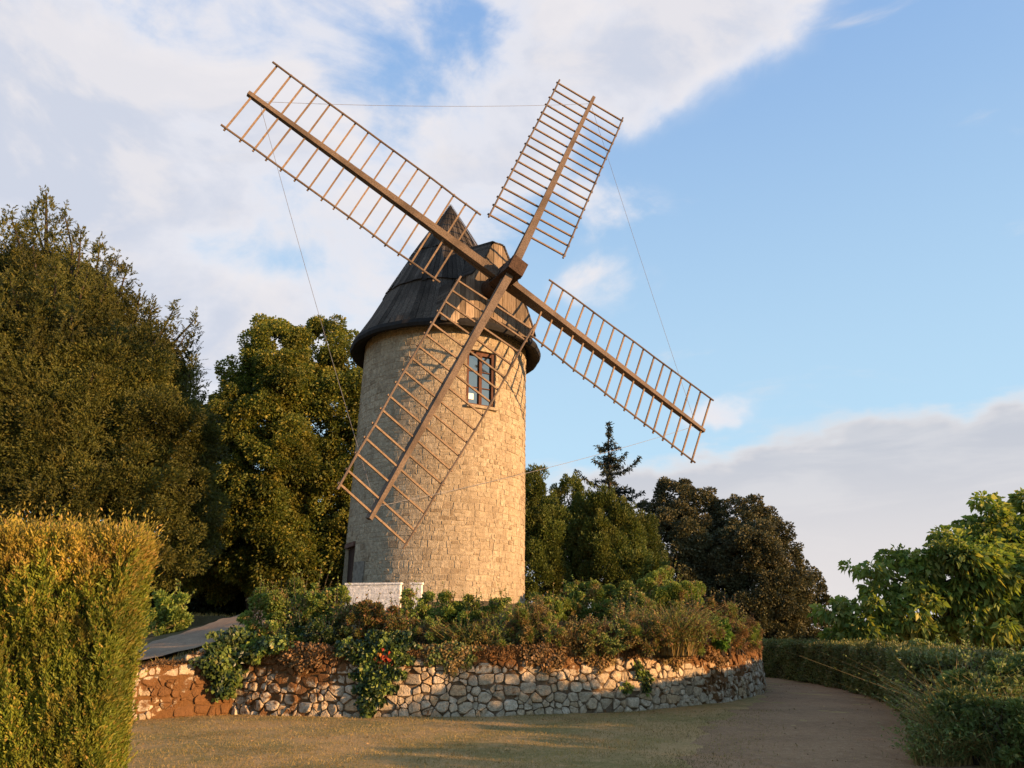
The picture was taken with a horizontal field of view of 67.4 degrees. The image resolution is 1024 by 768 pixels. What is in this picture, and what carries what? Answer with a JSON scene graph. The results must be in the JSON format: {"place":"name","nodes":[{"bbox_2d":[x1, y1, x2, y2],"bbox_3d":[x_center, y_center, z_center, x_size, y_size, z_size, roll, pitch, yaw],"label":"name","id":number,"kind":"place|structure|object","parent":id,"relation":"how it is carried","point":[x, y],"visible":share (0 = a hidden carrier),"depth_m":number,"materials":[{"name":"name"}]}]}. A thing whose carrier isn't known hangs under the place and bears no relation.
{"place":"outdoors","nodes":[
{"label":"outdoors","id":0,"kind":"place"},
{"bbox_2d":[142,579,196,637],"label":"bank shrub","id":1,"kind":"object","parent":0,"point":[166,612],"visible":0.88,"depth_m":20.31,"materials":[{"name":"green plant"}]},
{"bbox_2d":[140,611,266,665],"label":"bank","id":2,"kind":"structure","parent":0,"point":[202,620],"depth_m":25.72,"materials":[{"name":"green plant"}]},
{"bbox_2d":[0,185,231,592],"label":"conifer","id":3,"kind":"object","parent":2,"relation":"on","point":[103,407],"visible":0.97,"depth_m":26.52,"materials":[{"name":"green plant"}]},
{"bbox_2d":[146,547,245,616],"bbox_3d":[-15.887,10.295,38.785,6.653,6.560,4.611,0,-18,0],"label":"understory shrub","id":4,"kind":"object","parent":2,"relation":"on","point":[193,605],"visible":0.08,"depth_m":37.22,"materials":[{"name":"green plant"}]},
{"bbox_2d":[154,313,334,610],"bbox_3d":[-13.179,3.912,37.581,9.777,16.224,6.682,-12,-21,32],"label":"deciduous tree","id":5,"kind":"object","parent":2,"relation":"on","point":[266,382],"visible":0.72,"depth_m":35.68,"materials":[{"name":"green plant"}]},
{"bbox_2d":[236,592,337,612],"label":"understory shrub","id":6,"kind":"object","parent":2,"relation":"on","point":[243,604],"visible":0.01,"depth_m":38.20,"materials":[{"name":"green plant"}]},
{"bbox_2d":[273,314,362,599],"bbox_3d":[-8.029,4.160,38.887,8.999,16.518,6.333,10,-20,-29],"label":"deciduous tree","id":7,"kind":"object","parent":2,"relation":"on","point":[337,456],"visible":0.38,"depth_m":37.52,"materials":[{"name":"green plant"}]},
{"bbox_2d":[766,559,833,640],"bbox_3d":[14.653,11.884,39.861,4.429,5.587,3.380,0,-18,0],"label":"holm oak","id":8,"kind":"object","parent":2,"relation":"on","point":[822,587],"visible":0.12,"depth_m":39.82,"materials":[{"name":"green plant"}]},
{"bbox_2d":[137,603,326,659],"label":"ramp path","id":9,"kind":"structure","parent":0,"point":[191,638],"depth_m":17.34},
{"bbox_2d":[142,601,717,664],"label":"terrace ground","id":10,"kind":"structure","parent":0,"point":[150,638],"depth_m":19.48,"materials":[{"name":"brown soil"}]},
{"bbox_2d":[236,575,290,638],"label":"terrace shrub","id":11,"kind":"object","parent":10,"relation":"on","point":[251,621],"visible":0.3,"depth_m":16.84,"materials":[{"name":"green plant"}]},
{"bbox_2d":[256,613,307,648],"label":"terrace shrub","id":12,"kind":"object","parent":10,"relation":"on","point":[272,626],"visible":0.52,"depth_m":15.74,"materials":[{"name":"green plant"}]},
{"bbox_2d":[259,565,333,635],"bbox_3d":[-4.706,4.893,17.000,1.592,1.788,1.546,0,-18,0],"label":"terrace shrub","id":13,"kind":"object","parent":10,"relation":"on","point":[273,602],"visible":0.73,"depth_m":16.65,"materials":[{"name":"green plant"}]},
{"bbox_2d":[285,609,349,644],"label":"terrace shrub","id":14,"kind":"object","parent":10,"relation":"on","point":[311,628],"visible":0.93,"depth_m":15.84,"materials":[{"name":"green plant"}]},
{"bbox_2d":[300,576,360,636],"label":"terrace shrub","id":15,"kind":"object","parent":10,"relation":"on","point":[341,592],"visible":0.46,"depth_m":16.68,"materials":[{"name":"green plant"}]},
{"bbox_2d":[333,590,388,641],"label":"terrace shrub","id":16,"kind":"object","parent":10,"relation":"on","point":[343,616],"visible":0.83,"depth_m":16.08,"materials":[{"name":"green plant"}]},
{"bbox_2d":[344,582,402,609],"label":"block wall","id":17,"kind":"structure","parent":10,"relation":"on","point":[360,591],"depth_m":20.64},
{"bbox_2d":[365,591,419,640],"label":"terrace shrub","id":18,"kind":"object","parent":10,"relation":"on","point":[396,623],"visible":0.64,"depth_m":16.08,"materials":[{"name":"green plant"}]},
{"bbox_2d":[396,580,435,627],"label":"terrace shrub","id":19,"kind":"object","parent":10,"relation":"on","point":[408,603],"visible":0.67,"depth_m":16.90,"materials":[{"name":"green plant"}]},
{"bbox_2d":[410,582,423,608],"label":"block wall","id":20,"kind":"structure","parent":10,"relation":"on","point":[420,588],"depth_m":20.56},
{"bbox_2d":[405,617,451,644],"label":"dry shrub","id":21,"kind":"object","parent":10,"relation":"on","point":[416,635],"visible":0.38,"depth_m":15.96,"materials":[{"name":"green plant"}]},
{"bbox_2d":[414,581,471,632],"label":"terrace shrub","id":22,"kind":"object","parent":10,"relation":"on","point":[447,612],"visible":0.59,"depth_m":17.01,"materials":[{"name":"green plant"}]},
{"bbox_2d":[412,615,501,646],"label":"grass clump","id":23,"kind":"object","parent":10,"relation":"on","point":[452,631],"visible":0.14,"depth_m":15.68,"materials":[{"name":"green plant"}]},
{"bbox_2d":[220,61,713,602],"bbox_3d":[-2.234,-1.895,26.953,17.573,19.008,8.537,12,-21,-33],"label":"windmill","id":24,"kind":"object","parent":10,"relation":"on","point":[444,353],"visible":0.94,"depth_m":24.25,"materials":[{"name":"stone"}]},
{"bbox_2d":[347,547,354,582],"bbox_3d":[-5.029,6.123,24.158,0.050,1.900,1.134,8,-20,-24],"label":"door","id":25,"kind":"structure","parent":24,"relation":"in","point":[351,551],"depth_m":24.45,"materials":[{"name":"wood"}]},
{"bbox_2d":[466,351,497,411],"bbox_3d":[-1.002,-0.112,24.841,1.110,1.950,0.320,10,-20,-28],"label":"window","id":26,"kind":"structure","parent":24,"relation":"in","point":[475,381],"depth_m":24.92,"materials":[{"name":"brown paint"}]},
{"bbox_2d":[443,589,496,629],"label":"terrace shrub","id":27,"kind":"object","parent":10,"relation":"on","point":[475,612],"visible":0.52,"depth_m":16.83,"materials":[{"name":"green plant"}]},
{"bbox_2d":[474,609,523,647],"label":"dry shrub","id":28,"kind":"object","parent":10,"relation":"on","point":[510,627],"visible":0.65,"depth_m":15.86,"materials":[{"name":"green plant"}]},
{"bbox_2d":[488,584,525,635],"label":"terrace shrub","id":29,"kind":"object","parent":10,"relation":"on","point":[500,603],"visible":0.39,"depth_m":16.98,"materials":[{"name":"green plant"}]},
{"bbox_2d":[499,618,538,651],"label":"wall top plant","id":30,"kind":"object","parent":10,"relation":"on","point":[517,638],"depth_m":15.81,"materials":[{"name":"green plant"}]},
{"bbox_2d":[508,595,554,654],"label":"dry shrub","id":31,"kind":"object","parent":10,"relation":"on","point":[522,615],"visible":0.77,"depth_m":15.91,"materials":[{"name":"green plant"}]},
{"bbox_2d":[523,583,564,628],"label":"terrace shrub","id":32,"kind":"object","parent":10,"relation":"on","point":[556,602],"visible":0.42,"depth_m":18.00,"materials":[{"name":"green plant"}]},
{"bbox_2d":[524,463,578,602],"bbox_3d":[0.862,6.801,32.187,3.692,7.352,3.142,-12,-21,33],"label":"evergreen","id":33,"kind":"object","parent":10,"relation":"on","point":[547,557],"visible":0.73,"depth_m":31.44,"materials":[{"name":"green plant"}]},
{"bbox_2d":[516,617,616,656],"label":"grass clump","id":34,"kind":"object","parent":10,"relation":"on","point":[564,641],"visible":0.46,"depth_m":15.82,"materials":[{"name":"plant"}]},
{"bbox_2d":[539,472,601,603],"bbox_3d":[2.444,7.176,33.176,3.280,7.246,3.264,0,-18,0],"label":"evergreen","id":35,"kind":"object","parent":10,"relation":"on","point":[574,483],"visible":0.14,"depth_m":34.13,"materials":[{"name":"green plant"}]},
{"bbox_2d":[556,579,588,627],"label":"terrace shrub","id":36,"kind":"object","parent":10,"relation":"on","point":[573,608],"visible":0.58,"depth_m":18.64,"materials":[{"name":"green plant"}]},
{"bbox_2d":[567,574,619,623],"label":"terrace shrub","id":37,"kind":"object","parent":10,"relation":"on","point":[598,592],"visible":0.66,"depth_m":18.74,"materials":[{"name":"green plant"}]},
{"bbox_2d":[574,613,618,656],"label":"dry shrub","id":38,"kind":"object","parent":10,"relation":"on","point":[605,627],"visible":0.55,"depth_m":16.01,"materials":[{"name":"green plant"}]},
{"bbox_2d":[569,481,654,609],"bbox_3d":[4.103,7.123,31.664,3.601,6.407,3.052,0,-18,0],"label":"evergreen","id":39,"kind":"object","parent":10,"relation":"on","point":[611,546],"visible":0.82,"depth_m":31.39,"materials":[{"name":"green plant"}]},
{"bbox_2d":[598,580,651,623],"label":"terrace shrub","id":40,"kind":"object","parent":10,"relation":"on","point":[623,589],"visible":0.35,"depth_m":18.58,"materials":[{"name":"green plant"}]},
{"bbox_2d":[612,586,657,623],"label":"wall top plant","id":41,"kind":"object","parent":10,"relation":"on","point":[640,599],"depth_m":18.13,"materials":[{"name":"green plant"}]},
{"bbox_2d":[619,509,674,587],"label":"evergreen","id":42,"kind":"object","parent":10,"relation":"on","point":[651,528],"visible":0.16,"depth_m":32.87,"materials":[{"name":"green plant"}]},
{"bbox_2d":[631,557,705,618],"bbox_3d":[4.584,6.358,23.046,2.502,2.276,2.528,-9,-20,26],"label":"terrace shrub","id":43,"kind":"object","parent":10,"relation":"on","point":[668,590],"visible":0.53,"depth_m":22.33,"materials":[{"name":"green plant"}]},
{"bbox_2d":[602,598,747,655],"bbox_3d":[3.550,5.391,17.059,3.584,1.195,3.519,0,-18,0],"label":"grass clump","id":44,"kind":"object","parent":10,"relation":"on","point":[687,649],"visible":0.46,"depth_m":16.63,"materials":[{"name":"green plant"}]},
{"bbox_2d":[708,588,749,655],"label":"dry shrub","id":45,"kind":"object","parent":10,"relation":"on","point":[744,632],"visible":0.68,"depth_m":18.09,"materials":[{"name":"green plant"}]},
{"bbox_2d":[726,611,764,650],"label":"dry shrub","id":46,"kind":"object","parent":10,"relation":"on","point":[757,630],"visible":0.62,"depth_m":19.80,"materials":[{"name":"green plant"}]},
{"bbox_2d":[0,0,1023,629],"label":"sky","id":47,"kind":"structure","parent":0,"point":[823,200],"materials":[{"name":"blue"}]},
{"bbox_2d":[122,639,1018,767],"bbox_3d":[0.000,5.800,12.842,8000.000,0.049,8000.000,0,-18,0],"label":"lawn","id":48,"kind":"structure","parent":0,"point":[593,762],"depth_m":11.68,"materials":[{"name":"plant"}]},
{"bbox_2d":[0,501,168,767],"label":"clipped hedge","id":49,"kind":"object","parent":48,"relation":"on","point":[72,636],"visible":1,"depth_m":7.14,"materials":[{"name":"green plant"}]},
{"bbox_2d":[130,648,241,719],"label":"ramp wall","id":50,"kind":"structure","parent":48,"relation":"on","point":[177,691],"depth_m":14.87,"materials":[{"name":"stone"}]},
{"bbox_2d":[231,645,766,717],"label":"retaining wall","id":51,"kind":"structure","parent":48,"relation":"on","point":[501,687],"depth_m":15.40,"materials":[{"name":"stone"}]},
{"bbox_2d":[188,624,296,702],"bbox_3d":[-5.364,5.600,15.420,2.081,1.484,0.739,3,-18,-8],"label":"ivy","id":52,"kind":"object","parent":51,"relation":"attached to","point":[230,650],"visible":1,"depth_m":15.36,"materials":[{"name":"green plant"}]},
{"bbox_2d":[276,640,329,676],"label":"dry creeper","id":53,"kind":"object","parent":51,"relation":"attached to","point":[302,664],"visible":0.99,"depth_m":15.29,"materials":[{"name":"brown plant"}]},
{"bbox_2d":[333,628,419,717],"bbox_3d":[-2.689,5.664,15.062,1.750,1.694,0.382,0,-18,0],"label":"ivy","id":54,"kind":"object","parent":51,"relation":"attached to","point":[373,678],"visible":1,"depth_m":15.08,"materials":[{"name":"green plant"}]},
{"bbox_2d":[425,616,465,644],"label":"wall top plant","id":55,"kind":"object","parent":51,"relation":"on","point":[429,634],"depth_m":15.79,"materials":[{"name":"green plant"}]},
{"bbox_2d":[138,640,762,670],"bbox_3d":[-1.683,6.083,15.966,20.313,1.435,3.092,8,-19,-23],"label":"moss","id":56,"kind":"object","parent":51,"relation":"attached to","point":[165,662],"visible":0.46,"depth_m":15.42,"materials":[{"name":"green plant"}]},
{"bbox_2d":[627,609,674,657],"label":"wall top plant","id":57,"kind":"object","parent":56,"relation":"on","point":[658,625],"depth_m":16.19,"materials":[{"name":"green plant"}]},
{"bbox_2d":[658,599,706,656],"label":"wall top plant","id":58,"kind":"object","parent":56,"relation":"on","point":[690,626],"depth_m":16.65,"materials":[{"name":"green plant"}]},
{"bbox_2d":[417,640,485,676],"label":"dry creeper","id":59,"kind":"object","parent":51,"relation":"attached to","point":[452,664],"visible":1,"depth_m":15.20,"materials":[{"name":"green plant"}]},
{"bbox_2d":[461,618,496,646],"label":"wall top plant","id":60,"kind":"object","parent":51,"relation":"on","point":[477,637],"depth_m":15.65,"materials":[{"name":"green plant"}]},
{"bbox_2d":[516,640,569,674],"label":"dry creeper","id":61,"kind":"object","parent":51,"relation":"attached to","point":[545,655],"visible":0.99,"depth_m":15.58,"materials":[{"name":"brown plant"}]},
{"bbox_2d":[532,610,566,648],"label":"wall top plant","id":62,"kind":"object","parent":51,"relation":"on","point":[554,616],"depth_m":15.89,"materials":[{"name":"green plant"}]},
{"bbox_2d":[561,615,602,659],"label":"wall top plant","id":63,"kind":"object","parent":51,"relation":"on","point":[591,643],"depth_m":15.86,"materials":[{"name":"green plant"}]},
{"bbox_2d":[578,642,616,674],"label":"dry creeper","id":64,"kind":"object","parent":51,"relation":"attached to","point":[596,659],"visible":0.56,"depth_m":15.97,"materials":[{"name":"brown plant"}]},
{"bbox_2d":[590,609,633,657],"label":"wall top plant","id":65,"kind":"object","parent":51,"relation":"on","point":[625,641],"depth_m":15.99,"materials":[{"name":"green plant"}]},
{"bbox_2d":[608,596,659,659],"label":"dry shrub","id":66,"kind":"object","parent":51,"relation":"on","point":[631,615],"visible":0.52,"depth_m":16.38,"materials":[{"name":"green plant"}]},
{"bbox_2d":[619,654,654,697],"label":"creeper","id":67,"kind":"object","parent":51,"relation":"attached to","point":[639,669],"visible":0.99,"depth_m":16.36,"materials":[{"name":"green plant"}]},
{"bbox_2d":[653,650,689,671],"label":"dry creeper","id":68,"kind":"object","parent":51,"relation":"attached to","point":[677,662],"visible":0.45,"depth_m":16.95,"materials":[{"name":"brown plant"}]},
{"bbox_2d":[679,601,727,657],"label":"dry shrub","id":69,"kind":"object","parent":51,"relation":"on","point":[721,634],"visible":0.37,"depth_m":17.28,"materials":[{"name":"green plant"}]},
{"bbox_2d":[683,586,725,642],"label":"wall top plant","id":70,"kind":"object","parent":51,"relation":"on","point":[709,601],"depth_m":18.13,"materials":[{"name":"green plant"}]},
{"bbox_2d":[704,640,733,668],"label":"dry creeper","id":71,"kind":"object","parent":51,"relation":"attached to","point":[720,659],"visible":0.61,"depth_m":17.99,"materials":[{"name":"brown plant"}]},
{"bbox_2d":[725,620,752,654],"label":"wall top plant","id":72,"kind":"object","parent":51,"relation":"on","point":[739,648],"depth_m":18.28,"materials":[{"name":"green plant"}]},
{"bbox_2d":[573,421,647,517],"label":"cedar","id":73,"kind":"object","parent":48,"relation":"on","point":[610,464],"visible":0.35,"depth_m":43.45,"materials":[{"name":"green plant"}]},
{"bbox_2d":[636,476,742,619],"bbox_3d":[8.861,9.644,40.169,7.031,10.060,5.082,0,-18,0],"label":"holm oak","id":74,"kind":"object","parent":48,"relation":"on","point":[685,528],"visible":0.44,"depth_m":39.78,"materials":[{"name":"green plant"}]},
{"bbox_2d":[696,492,821,639],"bbox_3d":[12.102,10.035,39.032,6.888,9.250,5.126,0,-18,0],"label":"holm oak","id":75,"kind":"object","parent":48,"relation":"on","point":[762,559],"visible":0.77,"depth_m":37.76,"materials":[{"name":"green plant"}]},
{"bbox_2d":[758,636,1011,730],"bbox_3d":[7.259,9.189,25.657,7.567,1.576,28.949,4,-18,-11],"label":"hedge","id":76,"kind":"object","parent":48,"relation":"on","point":[779,660],"visible":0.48,"depth_m":19.45,"materials":[{"name":"green plant"}]},
{"bbox_2d":[856,633,915,685],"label":"wild shrub","id":77,"kind":"object","parent":48,"relation":"on","point":[870,662],"visible":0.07,"depth_m":18.77,"materials":[{"name":"green plant"}]},
{"bbox_2d":[789,647,1023,722],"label":"feathery grass","id":78,"kind":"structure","parent":48,"relation":"on","point":[921,687],"depth_m":10.69,"materials":[{"name":"green plant"}]},
{"bbox_2d":[805,487,1023,651],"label":"broadleaf tree","id":79,"kind":"object","parent":48,"relation":"on","point":[979,561],"visible":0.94,"depth_m":24.31,"materials":[{"name":"green plant"}]},
{"bbox_2d":[842,678,1023,764],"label":"feathery grass","id":80,"kind":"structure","parent":48,"relation":"on","point":[923,718],"depth_m":10.18,"materials":[{"name":"green plant"}]},
{"bbox_2d":[870,714,996,766],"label":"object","id":81,"kind":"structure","parent":48,"relation":"on","point":[929,748],"depth_m":9.48,"materials":[{"name":"green plant"}]},
{"bbox_2d":[906,627,970,696],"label":"wild shrub","id":82,"kind":"object","parent":48,"relation":"on","point":[921,641],"visible":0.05,"depth_m":15.95,"materials":[{"name":"green plant"}]},
{"bbox_2d":[936,616,991,649],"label":"wild shrub","id":83,"kind":"object","parent":48,"relation":"on","point":[941,617],"visible":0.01,"depth_m":34.42,"materials":[{"name":"green plant"}]},
{"bbox_2d":[905,671,1023,764],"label":"wild shrub","id":84,"kind":"object","parent":48,"relation":"on","point":[943,703],"visible":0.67,"depth_m":9.53,"materials":[{"name":"green plant"}]},
{"bbox_2d":[920,639,1023,710],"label":"wild shrub","id":85,"kind":"object","parent":48,"relation":"on","point":[1006,667],"visible":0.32,"depth_m":10.55,"materials":[{"name":"green plant"}]},
{"bbox_2d":[961,630,1019,683],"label":"wild shrub","id":86,"kind":"object","parent":48,"relation":"on","point":[1002,649],"visible":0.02,"depth_m":14.23,"materials":[{"name":"green plant"}]},
{"bbox_2d":[979,672,1023,767],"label":"wild shrub","id":87,"kind":"object","parent":48,"relation":"on","point":[1014,705],"visible":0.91,"depth_m":9.21,"materials":[{"name":"green plant"}]},
{"bbox_2d":[993,642,1015,654],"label":"wild shrub","id":88,"kind":"object","parent":48,"relation":"on","point":[996,645],"visible":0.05,"depth_m":34.99,"materials":[{"name":"green plant"}]},
{"bbox_2d":[1010,639,1023,653],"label":"wild shrub","id":89,"kind":"object","parent":48,"relation":"on","point":[1021,650],"depth_m":13.15,"materials":[{"name":"green plant"}]},
{"bbox_2d":[703,611,733,655],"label":"fresh shrub","id":90,"kind":"object","parent":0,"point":[722,644],"visible":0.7,"depth_m":17.53,"materials":[{"name":"green plant"}]},
{"bbox_2d":[674,677,977,767],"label":"path","id":91,"kind":"structure","parent":0,"point":[833,748],"depth_m":12.38,"materials":[{"name":"beige gravel"}]},
{"bbox_2d":[141,686,894,767],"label":"fallen leaves","id":92,"kind":"object","parent":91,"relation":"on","point":[578,726],"visible":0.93,"depth_m":11.90,"materials":[{"name":"brown plant"}]},
{"bbox_2d":[899,676,1023,745],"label":"feathery grass","id":93,"kind":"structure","parent":0,"point":[984,692],"depth_m":9.96,"materials":[{"name":"green plant"}]},
{"bbox_2d":[925,690,1023,767],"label":"feathery grass","id":94,"kind":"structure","parent":0,"point":[988,754],"depth_m":9.37,"materials":[{"name":"green plant"}]}
]}

